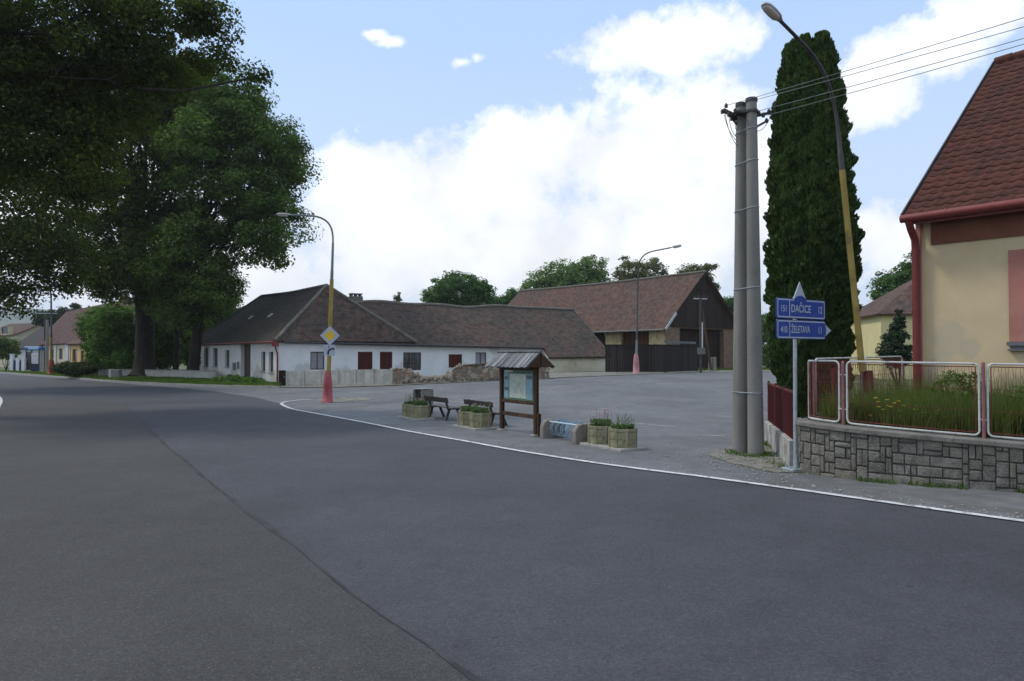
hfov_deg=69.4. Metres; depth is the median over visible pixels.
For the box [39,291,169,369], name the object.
cottage
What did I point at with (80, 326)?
shrub
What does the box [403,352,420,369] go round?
window
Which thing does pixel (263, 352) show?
window
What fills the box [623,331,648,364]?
barn door
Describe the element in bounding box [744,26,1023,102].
power line
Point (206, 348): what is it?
window
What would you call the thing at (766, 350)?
roadside tree
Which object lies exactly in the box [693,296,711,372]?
utility pole
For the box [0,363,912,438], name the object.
ground
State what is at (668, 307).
barn
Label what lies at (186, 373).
wall
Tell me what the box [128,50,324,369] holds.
maple tree
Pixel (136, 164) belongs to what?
linden tree
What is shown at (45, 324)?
utility pole
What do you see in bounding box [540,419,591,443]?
bicycle rack
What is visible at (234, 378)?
weed clump
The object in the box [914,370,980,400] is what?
weed shrub
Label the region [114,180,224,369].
young tree
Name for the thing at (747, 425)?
twin concrete poles
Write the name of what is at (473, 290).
walnut tree
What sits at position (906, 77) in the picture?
power line
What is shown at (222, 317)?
garden tree
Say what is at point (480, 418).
planter
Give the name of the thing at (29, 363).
door
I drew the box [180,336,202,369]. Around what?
shrub
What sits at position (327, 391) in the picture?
street lamp
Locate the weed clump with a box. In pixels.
[210,374,264,381]
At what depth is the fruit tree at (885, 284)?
55.78 m
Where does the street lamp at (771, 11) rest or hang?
on the garden soil
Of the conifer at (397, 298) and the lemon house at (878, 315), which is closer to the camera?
the lemon house at (878, 315)
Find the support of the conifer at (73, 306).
on the ground at (182, 366)
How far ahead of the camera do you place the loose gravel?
13.02 m
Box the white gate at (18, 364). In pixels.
[9,354,26,370]
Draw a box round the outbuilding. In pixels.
[15,327,49,369]
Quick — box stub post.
[713,357,716,370]
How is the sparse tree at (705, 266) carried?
on the ground at (182, 366)
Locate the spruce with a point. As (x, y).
(895, 337)
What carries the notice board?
on the parking lot
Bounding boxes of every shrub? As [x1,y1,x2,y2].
[0,336,22,370]
[71,306,107,373]
[79,300,135,368]
[131,311,213,369]
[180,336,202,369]
[830,397,859,418]
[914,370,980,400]
[999,384,1023,405]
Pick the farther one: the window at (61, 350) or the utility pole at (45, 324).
the utility pole at (45, 324)
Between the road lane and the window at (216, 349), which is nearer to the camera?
the road lane
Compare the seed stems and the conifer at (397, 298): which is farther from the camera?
the conifer at (397, 298)
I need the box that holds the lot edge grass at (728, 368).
[455,367,770,380]
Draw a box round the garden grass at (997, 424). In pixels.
[811,389,1023,439]
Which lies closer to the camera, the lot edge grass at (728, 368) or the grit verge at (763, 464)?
the grit verge at (763, 464)
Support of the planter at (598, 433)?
on the parking lot
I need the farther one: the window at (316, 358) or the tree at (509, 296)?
the tree at (509, 296)
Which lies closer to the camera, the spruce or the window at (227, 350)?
the spruce
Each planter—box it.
[397,393,417,417]
[406,400,434,420]
[452,405,475,427]
[463,403,496,429]
[580,409,612,447]
[600,412,645,451]
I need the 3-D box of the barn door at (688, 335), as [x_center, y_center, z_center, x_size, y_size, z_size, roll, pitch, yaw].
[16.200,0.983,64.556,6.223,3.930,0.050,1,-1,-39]
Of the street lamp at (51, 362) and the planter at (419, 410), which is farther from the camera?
the street lamp at (51, 362)
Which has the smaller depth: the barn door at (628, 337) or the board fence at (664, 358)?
the board fence at (664, 358)
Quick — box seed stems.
[812,371,1023,436]
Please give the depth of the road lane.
6.47 m
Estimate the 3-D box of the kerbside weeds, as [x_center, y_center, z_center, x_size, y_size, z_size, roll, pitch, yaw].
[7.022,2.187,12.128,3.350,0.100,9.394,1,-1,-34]
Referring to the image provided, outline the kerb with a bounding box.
[0,372,279,387]
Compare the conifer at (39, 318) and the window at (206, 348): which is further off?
the conifer at (39, 318)
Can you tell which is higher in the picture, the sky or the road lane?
the sky
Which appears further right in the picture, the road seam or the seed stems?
the seed stems
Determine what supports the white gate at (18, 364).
on the ground at (182, 366)
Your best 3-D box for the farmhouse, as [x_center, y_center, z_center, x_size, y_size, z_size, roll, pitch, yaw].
[-9.707,-0.211,59.994,30.444,7.360,18.794,0,-1,-23]
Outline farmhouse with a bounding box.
[188,284,610,385]
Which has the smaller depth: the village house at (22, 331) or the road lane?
the road lane
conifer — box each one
[30,306,69,326]
[67,303,81,310]
[393,292,402,301]
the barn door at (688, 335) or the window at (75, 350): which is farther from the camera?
the window at (75, 350)
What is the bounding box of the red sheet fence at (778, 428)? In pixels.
[764,381,799,466]
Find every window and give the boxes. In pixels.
[2,327,7,333]
[60,349,62,358]
[74,349,76,360]
[203,348,207,366]
[211,348,217,366]
[224,350,229,367]
[260,352,265,372]
[267,352,273,372]
[310,352,323,369]
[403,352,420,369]
[476,352,485,362]
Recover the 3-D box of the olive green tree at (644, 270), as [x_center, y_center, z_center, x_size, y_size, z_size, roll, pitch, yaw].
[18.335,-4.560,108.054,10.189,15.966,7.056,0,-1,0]
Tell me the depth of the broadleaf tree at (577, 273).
103.26 m
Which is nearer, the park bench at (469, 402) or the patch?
the park bench at (469, 402)
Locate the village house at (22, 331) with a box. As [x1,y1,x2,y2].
[0,323,40,366]
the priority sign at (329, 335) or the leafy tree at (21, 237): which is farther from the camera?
the leafy tree at (21, 237)
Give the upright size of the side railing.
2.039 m
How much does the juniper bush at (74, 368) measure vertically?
1.569 m
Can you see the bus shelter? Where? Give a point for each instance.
(31, 357)
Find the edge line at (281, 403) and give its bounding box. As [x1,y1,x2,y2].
[280,399,1023,521]
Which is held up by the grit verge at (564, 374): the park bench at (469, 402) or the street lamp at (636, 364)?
the street lamp at (636, 364)
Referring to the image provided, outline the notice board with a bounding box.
[485,350,554,436]
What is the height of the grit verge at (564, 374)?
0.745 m
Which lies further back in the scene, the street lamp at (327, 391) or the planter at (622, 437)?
the street lamp at (327, 391)
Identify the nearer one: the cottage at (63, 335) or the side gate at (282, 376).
the side gate at (282, 376)
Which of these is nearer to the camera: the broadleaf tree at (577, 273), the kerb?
the kerb
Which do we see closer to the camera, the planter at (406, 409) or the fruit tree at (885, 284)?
the planter at (406, 409)
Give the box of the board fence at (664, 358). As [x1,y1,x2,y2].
[605,341,697,372]
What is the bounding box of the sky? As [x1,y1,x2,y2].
[0,0,1023,344]
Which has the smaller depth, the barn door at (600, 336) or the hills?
the barn door at (600, 336)
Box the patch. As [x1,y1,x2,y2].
[316,397,374,401]
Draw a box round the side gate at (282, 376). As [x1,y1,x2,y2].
[279,370,285,385]
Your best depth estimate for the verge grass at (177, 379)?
53.43 m
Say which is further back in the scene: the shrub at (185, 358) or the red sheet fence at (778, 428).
the shrub at (185, 358)
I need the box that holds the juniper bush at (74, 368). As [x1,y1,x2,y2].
[49,360,102,376]
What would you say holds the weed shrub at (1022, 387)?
on the garden soil
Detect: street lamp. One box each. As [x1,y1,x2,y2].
[47,293,54,374]
[276,213,333,402]
[633,245,681,372]
[761,2,873,397]
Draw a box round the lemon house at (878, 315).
[850,280,912,378]
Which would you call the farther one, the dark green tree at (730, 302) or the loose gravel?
the dark green tree at (730, 302)
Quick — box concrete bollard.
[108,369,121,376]
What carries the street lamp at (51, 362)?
on the ground at (182, 366)
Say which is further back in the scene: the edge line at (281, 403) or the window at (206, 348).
the window at (206, 348)
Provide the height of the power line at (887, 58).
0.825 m
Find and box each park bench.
[424,395,460,420]
[463,399,506,425]
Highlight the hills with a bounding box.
[0,306,762,353]
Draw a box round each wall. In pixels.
[98,369,215,378]
[391,361,549,383]
[796,418,1023,491]
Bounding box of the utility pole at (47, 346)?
[45,320,48,371]
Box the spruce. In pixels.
[875,309,912,388]
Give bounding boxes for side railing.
[813,356,904,418]
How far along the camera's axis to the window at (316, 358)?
49.16 m
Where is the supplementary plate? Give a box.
[324,345,334,355]
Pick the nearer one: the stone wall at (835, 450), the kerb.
the stone wall at (835, 450)
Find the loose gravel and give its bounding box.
[379,421,1022,517]
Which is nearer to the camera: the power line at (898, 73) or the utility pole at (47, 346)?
the power line at (898, 73)
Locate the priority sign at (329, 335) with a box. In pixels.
[320,326,339,344]
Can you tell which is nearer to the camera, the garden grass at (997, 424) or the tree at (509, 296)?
the garden grass at (997, 424)
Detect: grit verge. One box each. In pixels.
[280,370,769,386]
[709,445,789,471]
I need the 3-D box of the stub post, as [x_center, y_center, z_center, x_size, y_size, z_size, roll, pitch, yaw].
[15.521,1.854,56.650,0.260,1.150,0.200,0,-1,0]
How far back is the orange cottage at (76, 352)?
74.70 m
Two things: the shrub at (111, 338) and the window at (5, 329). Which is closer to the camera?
the shrub at (111, 338)
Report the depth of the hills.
1581.55 m
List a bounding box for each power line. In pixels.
[729,17,1023,104]
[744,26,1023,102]
[759,38,1023,110]
[769,44,1023,114]
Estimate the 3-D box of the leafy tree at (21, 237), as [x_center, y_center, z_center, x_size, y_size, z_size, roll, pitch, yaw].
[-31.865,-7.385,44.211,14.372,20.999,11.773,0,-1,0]
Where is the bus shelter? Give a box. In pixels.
[24,347,44,371]
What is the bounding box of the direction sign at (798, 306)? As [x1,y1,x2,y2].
[776,282,830,471]
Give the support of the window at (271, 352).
in the farmhouse
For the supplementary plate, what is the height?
0.460 m
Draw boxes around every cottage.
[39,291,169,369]
[66,335,134,373]
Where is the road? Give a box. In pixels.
[0,374,1023,680]
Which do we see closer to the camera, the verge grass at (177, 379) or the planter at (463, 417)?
the planter at (463, 417)
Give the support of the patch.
on the parking lot
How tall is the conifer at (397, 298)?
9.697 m
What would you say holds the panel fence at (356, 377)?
on the ground at (182, 366)
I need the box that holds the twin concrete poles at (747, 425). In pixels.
[721,96,775,455]
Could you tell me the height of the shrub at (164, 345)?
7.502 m
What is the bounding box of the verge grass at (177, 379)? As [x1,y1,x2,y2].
[0,370,280,385]
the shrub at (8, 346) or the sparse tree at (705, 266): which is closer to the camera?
the shrub at (8, 346)
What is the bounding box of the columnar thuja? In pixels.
[762,30,865,417]
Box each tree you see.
[0,0,277,212]
[0,106,118,320]
[36,45,237,376]
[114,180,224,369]
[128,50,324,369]
[206,298,243,325]
[419,270,498,305]
[490,287,518,304]
[516,254,611,291]
[610,255,669,280]
[675,263,720,290]
[723,296,765,324]
[761,312,771,367]
[865,252,911,300]
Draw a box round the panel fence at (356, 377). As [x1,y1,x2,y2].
[286,368,392,385]
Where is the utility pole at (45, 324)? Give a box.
[32,312,57,366]
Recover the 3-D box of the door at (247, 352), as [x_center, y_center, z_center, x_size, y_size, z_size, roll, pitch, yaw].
[-18.779,1.594,52.912,0.050,2.614,1.995,1,-1,-39]
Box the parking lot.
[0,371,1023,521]
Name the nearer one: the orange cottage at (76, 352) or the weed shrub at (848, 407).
the weed shrub at (848, 407)
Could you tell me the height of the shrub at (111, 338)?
7.082 m
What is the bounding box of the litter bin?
[413,388,433,413]
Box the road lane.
[0,400,472,680]
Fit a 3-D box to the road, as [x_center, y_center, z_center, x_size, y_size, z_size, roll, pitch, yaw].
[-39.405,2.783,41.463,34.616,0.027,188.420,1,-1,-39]
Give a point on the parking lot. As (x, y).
(696, 409)
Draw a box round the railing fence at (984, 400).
[807,360,1023,439]
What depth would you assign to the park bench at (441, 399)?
22.94 m
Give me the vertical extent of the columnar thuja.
10.327 m
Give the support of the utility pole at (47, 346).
on the ground at (182, 366)
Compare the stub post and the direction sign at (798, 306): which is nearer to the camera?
the direction sign at (798, 306)
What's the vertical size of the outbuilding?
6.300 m
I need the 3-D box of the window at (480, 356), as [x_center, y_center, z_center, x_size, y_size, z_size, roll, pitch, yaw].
[-2.326,1.386,54.288,0.863,1.028,0.056,1,-1,-26]
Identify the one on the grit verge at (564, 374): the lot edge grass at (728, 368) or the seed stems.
the lot edge grass at (728, 368)
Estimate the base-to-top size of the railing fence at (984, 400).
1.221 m
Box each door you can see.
[26,352,31,369]
[244,344,250,376]
[594,333,604,345]
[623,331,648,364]
[680,329,718,367]
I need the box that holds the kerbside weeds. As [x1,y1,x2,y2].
[725,439,1023,493]
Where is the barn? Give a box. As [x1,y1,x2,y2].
[508,270,733,369]
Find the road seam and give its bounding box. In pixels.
[124,404,484,680]
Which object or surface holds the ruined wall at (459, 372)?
on the grit verge at (564, 374)
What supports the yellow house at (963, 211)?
on the garden soil
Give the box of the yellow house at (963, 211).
[899,50,1023,395]
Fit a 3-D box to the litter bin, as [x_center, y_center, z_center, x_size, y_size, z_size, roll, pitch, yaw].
[-3.021,2.057,25.164,0.512,0.862,0.510,1,-2,-42]
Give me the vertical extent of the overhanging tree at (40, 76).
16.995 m

